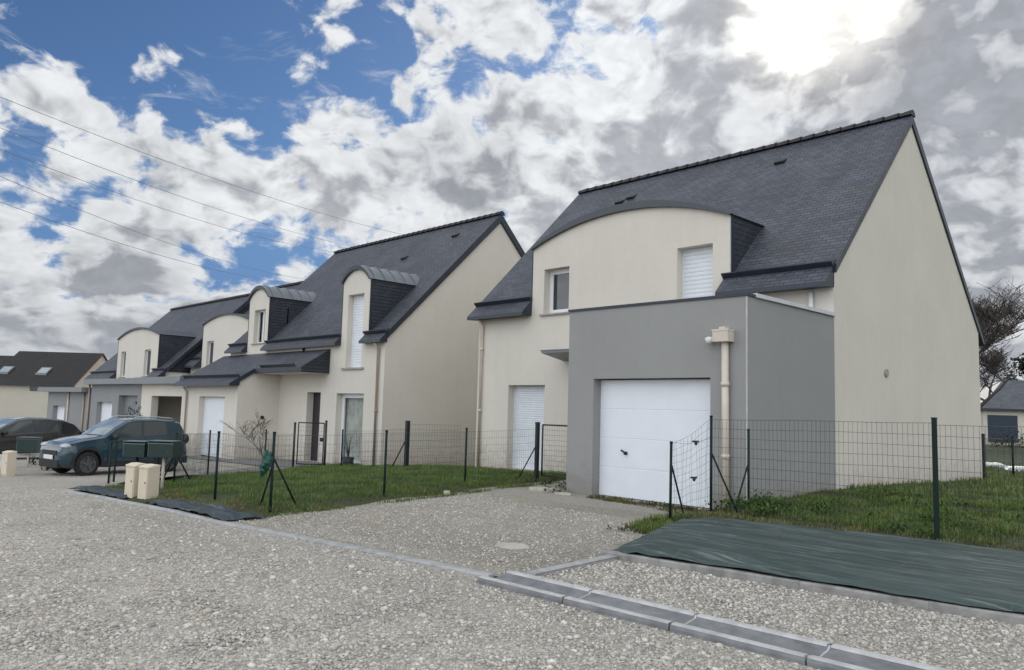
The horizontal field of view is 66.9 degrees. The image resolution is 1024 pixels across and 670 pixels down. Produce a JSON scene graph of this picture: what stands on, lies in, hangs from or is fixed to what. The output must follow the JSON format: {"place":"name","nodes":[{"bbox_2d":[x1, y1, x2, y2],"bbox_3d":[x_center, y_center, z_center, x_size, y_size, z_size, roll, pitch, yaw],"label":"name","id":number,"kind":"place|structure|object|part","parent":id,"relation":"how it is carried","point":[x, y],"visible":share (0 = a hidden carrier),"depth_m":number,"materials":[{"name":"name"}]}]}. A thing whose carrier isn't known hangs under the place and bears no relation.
{"place":"outdoors","nodes":[
{"label":"outdoors","id":0,"kind":"place"},
{"bbox_2d":[29,452,38,464],"bbox_3d":[-14.505,3.770,24.083,1.004,0.520,1.032,7,-8,-44],"label":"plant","id":1,"kind":"object","parent":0,"point":[33,459],"visible":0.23,"depth_m":23.75,"materials":[{"name":"green plant"}]},
{"bbox_2d":[1,202,285,282],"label":"power cable","id":2,"kind":"object","parent":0,"point":[130,246],"visible":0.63,"depth_m":37.51,"materials":[{"name":"black rubber"}]},
{"bbox_2d":[0,176,301,278],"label":"power cable","id":3,"kind":"object","parent":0,"point":[133,230],"visible":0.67,"depth_m":38.03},
{"bbox_2d":[1,149,332,251],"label":"power cable","id":4,"kind":"object","parent":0,"point":[147,203],"visible":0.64,"depth_m":37.77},
{"bbox_2d":[1,128,352,246],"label":"power cable","id":5,"kind":"object","parent":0,"point":[155,187],"visible":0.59,"depth_m":37.31,"materials":[{"name":"black rubber"}]},
{"bbox_2d":[1,97,402,234],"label":"power cable","id":6,"kind":"object","parent":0,"point":[172,163],"visible":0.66,"depth_m":37.13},
{"bbox_2d":[186,455,331,474],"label":"path","id":7,"kind":"structure","parent":0,"point":[250,462],"depth_m":26.15,"materials":[{"name":"white concrete"}]},
{"bbox_2d":[79,462,565,519],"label":"lawn front","id":8,"kind":"structure","parent":0,"point":[345,503],"depth_m":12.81,"materials":[{"name":"plant"}]},
{"bbox_2d":[69,485,127,498],"bbox_3d":[-6.864,2.669,13.296,2.376,0.118,0.694,-4,-8,43],"label":"weed membrane","id":9,"kind":"object","parent":8,"relation":"on","point":[104,491],"visible":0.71,"depth_m":13.15,"materials":[{"name":"grey fabric"}]},
{"bbox_2d":[124,462,145,497],"bbox_3d":[-6.097,2.415,12.497,0.328,0.692,0.186,-3,-7,40],"label":"meter cabinet","id":10,"kind":"object","parent":8,"relation":"on","point":[131,480],"visible":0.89,"depth_m":12.40,"materials":[{"name":"beige plastic"}]},
{"bbox_3d":[-6.150,2.368,12.436,0.270,0.470,0.021,-3,-7,40],"label":"door","id":11,"kind":"part","parent":10,"relation":"part of","materials":[{"name":"beige plastic"}]},
{"bbox_2d":[122,440,148,461],"bbox_3d":[-6.769,2.437,13.963,0.406,1.052,0.318,1,-5,2],"label":"letterbox","id":12,"kind":"object","parent":8,"relation":"on","point":[137,449],"visible":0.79,"depth_m":13.86,"materials":[{"name":"green metal"}]},
{"bbox_2d":[137,464,160,498],"bbox_3d":[-5.744,2.389,12.228,0.328,0.682,0.206,-3,-7,40],"label":"meter cabinet","id":13,"kind":"object","parent":8,"relation":"on","point":[148,481],"visible":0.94,"depth_m":12.15,"materials":[{"name":"beige plastic"}]},
{"bbox_3d":[-5.803,2.341,12.160,0.270,0.460,0.021,-3,-7,40],"label":"door","id":14,"kind":"part","parent":13,"relation":"part of","materials":[{"name":"beige plastic"}]},
{"bbox_2d":[147,440,180,488],"bbox_3d":[-6.274,2.432,13.928,0.476,1.062,0.318,1,-5,2],"label":"letterbox","id":15,"kind":"object","parent":8,"relation":"on","point":[163,449],"visible":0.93,"depth_m":13.83,"materials":[{"name":"green metal"}]},
{"bbox_2d":[146,499,263,520],"bbox_3d":[-4.379,2.443,11.012,0.785,0.109,2.500,7,-8,-44],"label":"weed membrane","id":16,"kind":"object","parent":8,"relation":"on","point":[221,512],"visible":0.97,"depth_m":10.74,"materials":[{"name":"grey fabric"}]},
{"bbox_2d":[160,422,296,507],"bbox_3d":[-6.171,2.778,17.091,2.331,1.665,13.452,3,-6,-14],"label":"wire fence","id":17,"kind":"object","parent":8,"relation":"on","point":[217,460],"visible":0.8,"depth_m":14.26,"materials":[{"name":"metal"}]},
{"bbox_2d":[220,413,276,455],"bbox_3d":[-6.174,2.650,18.439,0.881,1.820,1.430,-1,-6,28],"label":"bare shrub","id":18,"kind":"object","parent":8,"relation":"on","point":[261,426],"visible":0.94,"depth_m":18.51,"materials":[{"name":"brown plant"}]},
{"bbox_2d":[296,421,327,465],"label":"garden gate","id":19,"kind":"structure","parent":8,"relation":"on","point":[324,440],"depth_m":23.87,"materials":[{"name":"grey metal"}]},
{"bbox_2d":[342,436,353,464],"bbox_3d":[-5.279,3.756,25.003,0.400,1.045,0.400,7,-8,-44],"label":"planter","id":20,"kind":"object","parent":8,"relation":"on","point":[347,460],"visible":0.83,"depth_m":24.86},
{"bbox_2d":[260,422,539,511],"bbox_3d":[-1.596,2.329,14.299,0.537,1.456,7.733,-2,-6,31],"label":"wire fence","id":21,"kind":"object","parent":8,"relation":"on","point":[536,449],"visible":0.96,"depth_m":13.09,"materials":[{"name":"metal"}]},
{"bbox_2d":[259,449,272,477],"bbox_3d":[-3.459,1.806,10.885,0.192,0.400,0.161,0,-6,16],"label":"plastic bundle","id":22,"kind":"object","parent":21,"relation":"attached to","point":[266,463],"visible":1,"depth_m":10.85,"materials":[{"name":"teal plastic"}]},
{"bbox_2d":[340,421,460,467],"bbox_3d":[-3.519,3.335,22.533,4.972,1.726,0.470,-3,-7,38],"label":"wire fence","id":23,"kind":"object","parent":8,"relation":"on","point":[407,435],"visible":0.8,"depth_m":21.91,"materials":[{"name":"metal"}]},
{"bbox_2d":[245,480,557,519],"bbox_3d":[-1.275,2.776,13.525,0.411,0.118,8.061,-2,-7,34],"label":"grass patch","id":24,"kind":"object","parent":8,"relation":"on","point":[442,495],"visible":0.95,"depth_m":13.06,"materials":[{"name":"green plant"}]},
{"bbox_2d":[0,456,820,669],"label":"street","id":25,"kind":"structure","parent":0,"point":[34,476],"depth_m":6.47,"materials":[{"name":"grey gravel"}]},
{"bbox_2d":[1,450,16,475],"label":"meter cabinet","id":26,"kind":"object","parent":25,"relation":"on","point":[8,463],"visible":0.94,"depth_m":19.43,"materials":[{"name":"beige plastic"}]},
{"bbox_3d":[-12.769,3.239,19.469,0.370,0.500,0.021,-3,-7,40],"label":"door","id":27,"kind":"part","parent":26,"relation":"part of","materials":[{"name":"beige plastic"}]},
{"bbox_2d":[0,453,39,467],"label":"rail","id":28,"kind":"object","parent":25,"relation":"on","point":[25,454],"visible":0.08,"depth_m":22.68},
{"bbox_2d":[16,437,42,466],"bbox_3d":[-14.118,3.499,22.622,0.566,1.032,0.368,2,-6,-9],"label":"letterbox","id":29,"kind":"object","parent":25,"relation":"on","point":[28,444],"visible":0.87,"depth_m":22.50,"materials":[{"name":"green metal"}]},
{"bbox_2d":[0,417,84,453],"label":"parked car","id":30,"kind":"object","parent":25,"relation":"on","point":[12,429],"visible":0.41,"depth_m":27.31,"materials":[{"name":"black paint"}]},
{"bbox_3d":[-17.173,3.190,26.882,0.084,0.466,0.930,-3,-7,38],"label":"side window","id":31,"kind":"part","parent":30,"relation":"part of","materials":[{"name":"black glass"}]},
{"bbox_3d":[-16.585,3.253,27.639,0.080,0.411,0.810,-3,-7,38],"label":"side window","id":32,"kind":"part","parent":30,"relation":"part of","materials":[{"name":"black glass"}]},
{"bbox_2d":[107,441,117,483],"bbox_3d":[-8.540,2.827,16.555,0.049,1.095,0.850,4,-6,-20],"label":"wire fence","id":33,"kind":"object","parent":25,"relation":"on","point":[114,466],"visible":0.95,"depth_m":16.59,"materials":[{"name":"metal"}]},
{"bbox_2d":[39,415,188,475],"bbox_3d":[-10.809,2.985,21.202,1.837,1.544,3.495,-2,-7,36],"label":"parked car","id":34,"kind":"object","parent":25,"relation":"on","point":[86,453],"visible":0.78,"depth_m":20.49,"materials":[{"name":"teal paint"}]},
{"bbox_3d":[-10.318,2.548,20.748,0.058,0.442,0.800,-2,-7,36],"label":"side window","id":35,"kind":"part","parent":34,"relation":"part of","materials":[{"name":"black glass"}]},
{"bbox_3d":[-9.841,2.594,21.407,0.055,0.392,0.662,-2,-7,36],"label":"side window","id":36,"kind":"part","parent":34,"relation":"part of","materials":[{"name":"black glass"}]},
{"bbox_2d":[126,401,142,417],"bbox_3d":[-14.255,3.489,29.184,0.954,1.997,1.014,3,-6,-11],"label":"shrub","id":37,"kind":"object","parent":25,"relation":"on","point":[134,411],"visible":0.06,"depth_m":29.22,"materials":[{"name":"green plant"}]},
{"bbox_2d":[66,490,495,577],"bbox_3d":[-4.052,2.525,10.311,9.980,0.233,0.330,-3,-7,40],"label":"kerb flush","id":38,"kind":"object","parent":25,"relation":"on","point":[377,552],"visible":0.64,"depth_m":8.83,"materials":[{"name":"concrete"}]},
{"bbox_2d":[477,573,924,669],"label":"gutter","id":39,"kind":"object","parent":25,"relation":"on","point":[864,661],"visible":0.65,"depth_m":5.58,"materials":[{"name":"concrete"}]},
{"bbox_2d":[578,591,830,658],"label":"gutter joints","id":40,"kind":"object","parent":39,"relation":"on","point":[828,648],"visible":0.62,"depth_m":5.15,"materials":[{"name":"grey concrete"}]},
{"bbox_2d":[479,570,948,669],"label":"gutter lips","id":41,"kind":"object","parent":39,"relation":"on","point":[819,642],"visible":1,"depth_m":5.52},
{"bbox_2d":[204,480,708,575],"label":"driveway","id":42,"kind":"structure","parent":0,"point":[580,503],"depth_m":10.15,"materials":[{"name":"grey gravel"}]},
{"bbox_2d":[495,543,529,548],"bbox_3d":[0.000,2.399,8.736,0.398,0.052,0.359,2,-6,-3],"label":"inspection cover","id":43,"kind":"object","parent":42,"relation":"on","point":[513,545],"visible":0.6,"depth_m":8.71,"materials":[{"name":"grey concrete"}]},
{"bbox_2d":[516,476,568,491],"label":"weeds","id":44,"kind":"object","parent":42,"relation":"on","point":[548,482],"visible":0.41,"depth_m":15.68,"materials":[{"name":"green plant"}]},
{"bbox_2d":[529,487,558,491],"bbox_3d":[0.608,2.966,14.820,0.560,0.090,0.236,-1,-6,28],"label":"concrete slab","id":45,"kind":"object","parent":42,"relation":"on","point":[538,488],"depth_m":14.74,"materials":[{"name":"grey concrete"}]},
{"bbox_2d":[541,424,566,478],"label":"garden gate","id":46,"kind":"structure","parent":42,"relation":"on","point":[547,425],"depth_m":17.21,"materials":[{"name":"grey metal"}]},
{"bbox_2d":[554,492,570,494],"bbox_3d":[0.931,2.952,14.345,0.362,0.065,0.223,0,-6,20],"label":"concrete slab","id":47,"kind":"object","parent":42,"relation":"on","point":[562,493],"depth_m":14.26,"materials":[{"name":"grey concrete"}]},
{"bbox_2d":[586,495,709,514],"bbox_3d":[2.170,2.808,12.822,0.936,0.105,2.980,7,-8,-44],"label":"grass patch","id":48,"kind":"object","parent":42,"relation":"on","point":[610,499],"visible":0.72,"depth_m":13.08,"materials":[{"name":"green plant"}]},
{"bbox_2d":[594,494,708,533],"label":"weeds","id":49,"kind":"object","parent":42,"relation":"on","point":[666,504],"visible":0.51,"depth_m":10.99,"materials":[{"name":"green plant"}]},
{"bbox_2d":[625,510,699,534],"bbox_3d":[2.271,2.583,10.850,0.860,0.174,2.324,-2,-7,35],"label":"grass patch","id":50,"kind":"object","parent":42,"relation":"on","point":[641,524],"visible":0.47,"depth_m":10.43,"materials":[{"name":"green plant"}]},
{"bbox_2d":[669,421,749,520],"bbox_3d":[2.875,2.067,11.494,1.758,1.687,0.626,7,-8,-44],"label":"wire fence","id":51,"kind":"object","parent":42,"relation":"on","point":[671,470],"visible":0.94,"depth_m":11.08,"materials":[{"name":"black metal"}]},
{"bbox_2d":[613,517,1023,611],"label":"weed membrane","id":52,"kind":"object","parent":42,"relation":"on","point":[968,575],"visible":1,"depth_m":7.69,"materials":[{"name":"fabric"}]},
{"bbox_2d":[0,0,1023,380],"label":"sky","id":53,"kind":"structure","parent":0,"point":[401,117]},
{"bbox_2d":[119,475,1023,613],"bbox_3d":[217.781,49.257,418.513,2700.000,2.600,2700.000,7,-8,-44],"label":"ground","id":54,"kind":"structure","parent":0,"point":[168,478],"depth_m":9.38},
{"bbox_2d":[0,351,107,418],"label":"house","id":55,"kind":"structure","parent":54,"relation":"on","point":[24,375],"depth_m":66.56,"materials":[{"name":"paint"}]},
{"bbox_2d":[29,386,37,390],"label":"window","id":56,"kind":"structure","parent":55,"relation":"in","point":[32,388],"depth_m":65.66,"materials":[{"name":"grey glass"}]},
{"bbox_2d":[37,387,91,431],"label":"garage","id":57,"kind":"structure","parent":54,"relation":"on","point":[68,404],"depth_m":43.50,"materials":[{"name":"grey paint"}]},
{"bbox_2d":[57,406,64,419],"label":"garage door","id":58,"kind":"structure","parent":57,"relation":"in","point":[60,411],"depth_m":45.66,"materials":[{"name":"white metal"}]},
{"bbox_2d":[83,293,249,430],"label":"house","id":59,"kind":"structure","parent":54,"relation":"on","point":[169,343],"depth_m":40.22,"materials":[{"name":"paint"}]},
{"bbox_2d":[101,402,111,421],"bbox_3d":[-20.517,4.609,39.383,0.040,2.380,2.400,7,-8,-44],"label":"garage door","id":60,"kind":"structure","parent":59,"relation":"in","point":[106,411],"depth_m":39.75,"materials":[{"name":"white metal"}]},
{"bbox_2d":[118,352,125,377],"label":"window","id":61,"kind":"structure","parent":59,"relation":"in","point":[124,360],"depth_m":42.57,"materials":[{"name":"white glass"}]},
{"bbox_2d":[141,350,150,376],"bbox_3d":[-18.635,1.450,39.715,0.250,1.405,1.080,7,-8,-44],"label":"window","id":62,"kind":"structure","parent":59,"relation":"in","point":[148,351],"depth_m":39.94,"materials":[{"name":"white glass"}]},
{"bbox_2d":[134,281,302,427],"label":"house","id":63,"kind":"structure","parent":54,"relation":"on","point":[162,397],"depth_m":36.08,"materials":[{"name":"paint"}]},
{"bbox_2d":[209,341,213,363],"bbox_3d":[-14.355,0.964,37.216,0.060,1.320,0.750,7,-8,-44],"label":"window","id":64,"kind":"structure","parent":63,"relation":"in","point":[211,343],"depth_m":37.36,"materials":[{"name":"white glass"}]},
{"bbox_2d":[173,211,524,466],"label":"house","id":65,"kind":"structure","parent":54,"relation":"on","point":[380,336],"depth_m":27.16,"materials":[{"name":"paint"}]},
{"bbox_2d":[201,397,224,457],"bbox_3d":[-11.394,3.547,29.822,0.048,2.315,2.340,7,-8,-44],"label":"garage door","id":66,"kind":"structure","parent":65,"relation":"in","point":[213,406],"depth_m":29.97,"materials":[{"name":"white plastic"}]},
{"bbox_2d":[250,308,288,344],"bbox_3d":[-9.841,-0.315,31.296,0.890,1.540,1.540,7,-8,-44],"label":"window","id":67,"kind":"structure","parent":65,"relation":"in","point":[264,311],"depth_m":31.32,"materials":[{"name":"white glass"}]},
{"bbox_2d":[310,392,320,460],"bbox_3d":[-6.867,3.267,27.619,0.058,2.430,0.930,7,-8,-44],"label":"front door","id":68,"kind":"structure","parent":65,"relation":"in","point":[317,395],"depth_m":27.75,"materials":[{"name":"grey metal"}]},
{"bbox_2d":[339,394,363,462],"bbox_3d":[-5.208,3.151,25.980,0.190,2.360,1.660,7,-8,-44],"label":"patio door","id":69,"kind":"structure","parent":65,"relation":"in","point":[352,404],"depth_m":26.27,"materials":[{"name":"white glass"}]},
{"bbox_2d":[467,110,983,508],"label":"house","id":70,"kind":"structure","parent":54,"relation":"on","point":[630,329],"depth_m":16.59,"materials":[{"name":"paint"}]},
{"bbox_2d":[539,268,569,315],"bbox_3d":[1.214,-1.108,19.902,0.350,1.215,1.050,7,-8,-44],"label":"window","id":71,"kind":"structure","parent":70,"relation":"in","point":[559,279],"depth_m":20.07,"materials":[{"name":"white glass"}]},
{"bbox_2d":[599,379,709,508],"bbox_3d":[2.507,1.867,13.638,0.100,2.165,2.476,7,-8,-44],"label":"garage door","id":72,"kind":"structure","parent":70,"relation":"in","point":[639,419],"depth_m":13.65,"materials":[{"name":"white plastic"}]},
{"bbox_2d":[970,279,1023,407],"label":"bare tree","id":73,"kind":"object","parent":54,"relation":"on","point":[988,318],"visible":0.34,"depth_m":53.98,"materials":[{"name":"grey plant"}]},
{"bbox_2d":[980,380,1023,445],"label":"bungalow","id":74,"kind":"object","parent":54,"relation":"on","point":[1004,406],"visible":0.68,"depth_m":62.96,"materials":[{"name":"grey tile"}]},
{"bbox_2d":[987,415,1017,442],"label":"garage door","id":75,"kind":"structure","parent":74,"relation":"in","point":[1006,420],"depth_m":62.81,"materials":[{"name":"metal"}]},
{"bbox_2d":[987,429,1023,447],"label":"hedge","id":76,"kind":"object","parent":54,"relation":"on","point":[1021,444],"visible":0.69,"depth_m":47.96,"materials":[{"name":"green plant"}]},
{"bbox_2d":[993,372,1018,382],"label":"evergreen tree","id":77,"kind":"object","parent":54,"relation":"on","point":[1014,377],"visible":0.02,"depth_m":75.02,"materials":[{"name":"green plant"}]},
{"bbox_2d":[1009,353,1023,380],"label":"evergreen tree","id":78,"kind":"object","parent":54,"relation":"on","point":[1021,360],"visible":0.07,"depth_m":71.00,"materials":[{"name":"green plant"}]},
{"bbox_2d":[539,560,1023,669],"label":"verge","id":79,"kind":"structure","parent":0,"point":[976,664],"depth_m":5.95,"materials":[{"name":"grey gravel"}]},
{"bbox_2d":[526,555,617,575],"bbox_3d":[0.653,2.322,7.606,0.124,0.172,1.460,-3,-7,42],"label":"kerb cross","id":80,"kind":"object","parent":79,"relation":"on","point":[568,566],"visible":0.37,"depth_m":7.50,"materials":[{"name":"concrete"}]},
{"bbox_2d":[600,549,1023,624],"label":"kerb back","id":81,"kind":"structure","parent":79,"relation":"on","point":[956,609],"depth_m":6.71,"materials":[{"name":"concrete"}]},
{"bbox_2d":[690,444,1023,551],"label":"lawn","id":82,"kind":"structure","parent":0,"point":[1004,457],"depth_m":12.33,"materials":[{"name":"plant"}]},
{"bbox_2d":[703,486,1023,537],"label":"weeds","id":83,"kind":"object","parent":82,"relation":"on","point":[763,505],"visible":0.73,"depth_m":11.15,"materials":[{"name":"green plant"}]},
{"bbox_2d":[710,415,1023,550],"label":"wire fence","id":84,"kind":"object","parent":82,"relation":"on","point":[935,470],"visible":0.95,"depth_m":9.40,"materials":[{"name":"metal"}]},
{"bbox_2d":[986,462,1005,466],"bbox_3d":[16.515,4.525,26.708,0.629,0.303,1.253,7,-8,-44],"label":"plastic sheet","id":85,"kind":"object","parent":82,"relation":"on","point":[990,463],"visible":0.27,"depth_m":26.52,"materials":[{"name":"white plastic"}]},
{"bbox_2d":[981,434,1023,477],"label":"wire fence","id":86,"kind":"object","parent":82,"relation":"on","point":[984,456],"visible":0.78,"depth_m":21.56,"materials":[{"name":"metal"}]},
{"bbox_2d":[1004,466,1023,470],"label":"plastic sheet","id":87,"kind":"object","parent":82,"relation":"on","point":[1009,467],"visible":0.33,"depth_m":24.76,"materials":[{"name":"white plastic"}]},
{"bbox_2d":[847,461,1023,502],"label":"lawn grass","id":88,"kind":"structure","parent":0,"point":[997,490],"depth_m":15.26,"materials":[{"name":"green plant"}]},
{"bbox_2d":[979,371,1014,386],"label":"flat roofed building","id":89,"kind":"structure","parent":0,"point":[992,377],"depth_m":75.80,"materials":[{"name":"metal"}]}
]}

